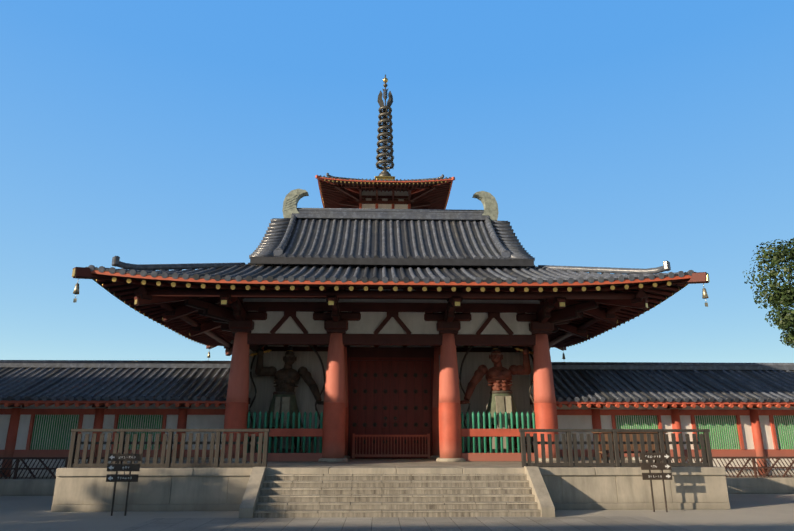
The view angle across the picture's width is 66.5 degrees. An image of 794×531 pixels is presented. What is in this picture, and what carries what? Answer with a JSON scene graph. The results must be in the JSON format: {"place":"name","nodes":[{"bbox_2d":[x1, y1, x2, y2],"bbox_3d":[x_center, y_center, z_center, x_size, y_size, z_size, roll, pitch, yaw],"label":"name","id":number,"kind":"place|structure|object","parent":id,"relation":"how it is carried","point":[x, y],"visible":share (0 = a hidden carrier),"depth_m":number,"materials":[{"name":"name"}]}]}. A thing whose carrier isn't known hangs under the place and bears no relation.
{"place":"outdoors","nodes":[
{"label":"outdoors","id":0,"kind":"place"},
{"bbox_2d":[315,175,454,208],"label":"pagoda","id":1,"kind":"object","parent":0,"point":[376,194],"visible":0.67,"depth_m":57.18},
{"bbox_2d":[319,173,450,180],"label":"pagoda roof","id":2,"kind":"structure","parent":1,"relation":"on","point":[362,179],"depth_m":54.08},
{"bbox_2d":[375,74,394,179],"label":"pagoda spire","id":3,"kind":"structure","parent":2,"relation":"on","point":[385,139],"depth_m":61.57,"materials":[{"name":"brown metal"}]},
{"bbox_2d":[0,494,793,530],"bbox_3d":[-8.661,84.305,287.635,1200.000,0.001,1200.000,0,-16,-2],"label":"ground","id":4,"kind":"structure","parent":0,"point":[760,512],"depth_m":14.49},
{"bbox_2d":[0,403,225,495],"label":"corridor walls","id":5,"kind":"structure","parent":4,"relation":"on","point":[34,431],"depth_m":21.53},
{"bbox_2d":[0,457,116,478],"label":"rail fence","id":6,"kind":"object","parent":5,"relation":"on","point":[16,469],"visible":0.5,"depth_m":19.98,"materials":[{"name":"brown wood"}]},
{"bbox_2d":[0,360,230,402],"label":"corridor roof","id":7,"kind":"structure","parent":5,"relation":"on","point":[89,381],"depth_m":22.70,"materials":[{"name":"grey tile"}]},
{"bbox_2d":[0,403,225,406],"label":"corridor eaves","id":8,"kind":"object","parent":7,"relation":"attached to","point":[110,404],"visible":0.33,"depth_m":20.84,"materials":[{"name":"red wood"}]},
{"bbox_2d":[106,453,141,515],"bbox_3d":[-6.637,5.268,14.612,0.800,1.440,0.060,0,-16,-2],"label":"sign","id":9,"kind":"object","parent":4,"relation":"on","point":[128,478],"visible":1,"depth_m":14.68,"materials":[{"name":"black metal"}]},
{"bbox_2d":[51,459,730,511],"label":"stone platform","id":10,"kind":"structure","parent":4,"relation":"on","point":[83,489],"depth_m":15.73,"materials":[{"name":"stone"}]},
{"bbox_2d":[67,429,269,467],"bbox_3d":[-6.004,4.820,15.991,5.200,0.980,0.130,0,-16,-2],"label":"platform fence","id":11,"kind":"object","parent":10,"relation":"on","point":[75,443],"visible":0.92,"depth_m":15.97,"materials":[{"name":"brown wood"}]},
{"bbox_2d":[249,345,325,452],"bbox_3d":[-3.972,4.766,22.108,3.013,4.460,1.192,-1,-16,3],"label":"guardian statue","id":12,"kind":"object","parent":10,"relation":"on","point":[286,378],"visible":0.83,"depth_m":22.01,"materials":[{"name":"brown wood"}]},
{"bbox_2d":[352,434,429,458],"bbox_3d":[-0.218,6.850,22.961,2.940,0.920,0.090,0,-16,-2],"label":"barrier fence","id":13,"kind":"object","parent":10,"relation":"on","point":[354,455],"depth_m":22.93,"materials":[{"name":"red paint"}]},
{"bbox_2d":[219,332,563,461],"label":"columns","id":14,"kind":"structure","parent":10,"relation":"on","point":[446,425],"depth_m":20.68,"materials":[{"name":"red wood"}]},
{"bbox_2d":[72,267,709,355],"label":"roof eaves","id":15,"kind":"object","parent":14,"relation":"on","point":[560,319],"visible":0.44,"depth_m":19.24,"materials":[{"name":"brown wood"}]},
{"bbox_2d":[73,278,708,360],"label":"wind bells","id":16,"kind":"object","parent":15,"relation":"hanging from","point":[704,293],"visible":0.96,"depth_m":18.06,"materials":[{"name":"gold metal"}]},
{"bbox_2d":[88,256,693,283],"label":"gate roof","id":17,"kind":"structure","parent":15,"relation":"on","point":[375,273],"depth_m":19.66,"materials":[{"name":"grey tile"}]},
{"bbox_2d":[248,208,534,267],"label":"upper tiled roof","id":18,"kind":"structure","parent":17,"relation":"on","point":[385,237],"depth_m":24.07,"materials":[{"name":"grey tile"}]},
{"bbox_2d":[282,189,498,220],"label":"roof ridge ornaments","id":19,"kind":"object","parent":18,"relation":"on","point":[295,196],"visible":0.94,"depth_m":26.12,"materials":[{"name":"brown metal"}]},
{"bbox_2d":[96,277,685,347],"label":"eave rafters","id":20,"kind":"object","parent":15,"relation":"attached to","point":[179,326],"visible":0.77,"depth_m":20.31,"materials":[{"name":"brown wood"}]},
{"bbox_2d":[225,287,558,452],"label":"gate wall beams","id":21,"kind":"structure","parent":10,"relation":"on","point":[277,326],"depth_m":21.68,"materials":[{"name":"white paint"}]},
{"bbox_2d":[347,356,433,458],"bbox_3d":[-0.260,5.568,23.931,3.960,3.920,0.360,0,-16,-2],"label":"gate door","id":22,"kind":"structure","parent":21,"relation":"in","point":[390,395],"depth_m":23.94,"materials":[{"name":"red wood"}]},
{"bbox_2d":[246,411,538,461],"bbox_3d":[-0.210,6.213,22.046,9.940,1.640,3.310,0,-16,-2],"label":"picket fence","id":23,"kind":"object","parent":10,"relation":"on","point":[315,433],"visible":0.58,"depth_m":20.49,"materials":[{"name":"green paint"}]},
{"bbox_2d":[459,346,533,452],"bbox_3d":[3.588,4.628,21.627,3.013,4.460,1.194,2,-16,-7],"label":"guardian statue","id":24,"kind":"object","parent":10,"relation":"on","point":[498,376],"visible":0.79,"depth_m":21.52,"materials":[{"name":"red wood"}]},
{"bbox_2d":[519,429,712,466],"bbox_3d":[5.911,4.921,16.340,5.200,0.980,0.130,0,-16,-2],"label":"platform fence","id":25,"kind":"object","parent":10,"relation":"on","point":[661,444],"visible":0.94,"depth_m":16.32,"materials":[{"name":"brown wood"}]},
{"bbox_2d":[592,432,667,462],"bbox_3d":[6.828,5.323,17.690,1.950,0.950,0.800,0,-16,-2],"label":"wooden stand","id":26,"kind":"object","parent":10,"relation":"on","point":[631,439],"visible":0.38,"depth_m":17.42,"materials":[{"name":"brown wood"}]},
{"bbox_2d":[239,466,554,517],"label":"stone steps","id":27,"kind":"structure","parent":4,"relation":"on","point":[526,494],"depth_m":14.76,"materials":[{"name":"stone"}]},
{"bbox_2d":[639,452,671,511],"bbox_3d":[6.596,5.475,15.336,0.800,1.440,0.060,0,-16,-2],"label":"sign","id":28,"kind":"object","parent":4,"relation":"on","point":[649,466],"visible":1,"depth_m":15.40,"materials":[{"name":"black metal"}]},
{"bbox_2d":[556,404,793,493],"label":"corridor walls","id":29,"kind":"structure","parent":4,"relation":"on","point":[753,431],"depth_m":22.16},
{"bbox_2d":[551,362,793,403],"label":"corridor roof","id":30,"kind":"structure","parent":29,"relation":"on","point":[658,383],"depth_m":23.32,"materials":[{"name":"grey tile"}]},
{"bbox_2d":[556,404,793,407],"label":"corridor eaves","id":31,"kind":"object","parent":30,"relation":"attached to","point":[690,405],"visible":0.35,"depth_m":21.44,"materials":[{"name":"red wood"}]},
{"bbox_2d":[671,457,793,477],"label":"lattice fence","id":32,"kind":"object","parent":29,"relation":"on","point":[754,468],"visible":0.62,"depth_m":20.68,"materials":[{"name":"brown wood"}]},
{"bbox_2d":[743,238,793,347],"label":"tree","id":33,"kind":"object","parent":4,"relation":"on","point":[779,296],"visible":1,"depth_m":63.10,"materials":[{"name":"green plant"}]},
{"bbox_2d":[0,0,793,362],"label":"sky","id":34,"kind":"structure","parent":0,"point":[641,134],"materials":[{"name":"blue"}]},
{"bbox_2d":[121,516,691,530],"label":"pavement","id":35,"kind":"structure","parent":0,"point":[613,523],"depth_m":12.93,"materials":[{"name":"grey stone"}]}
]}

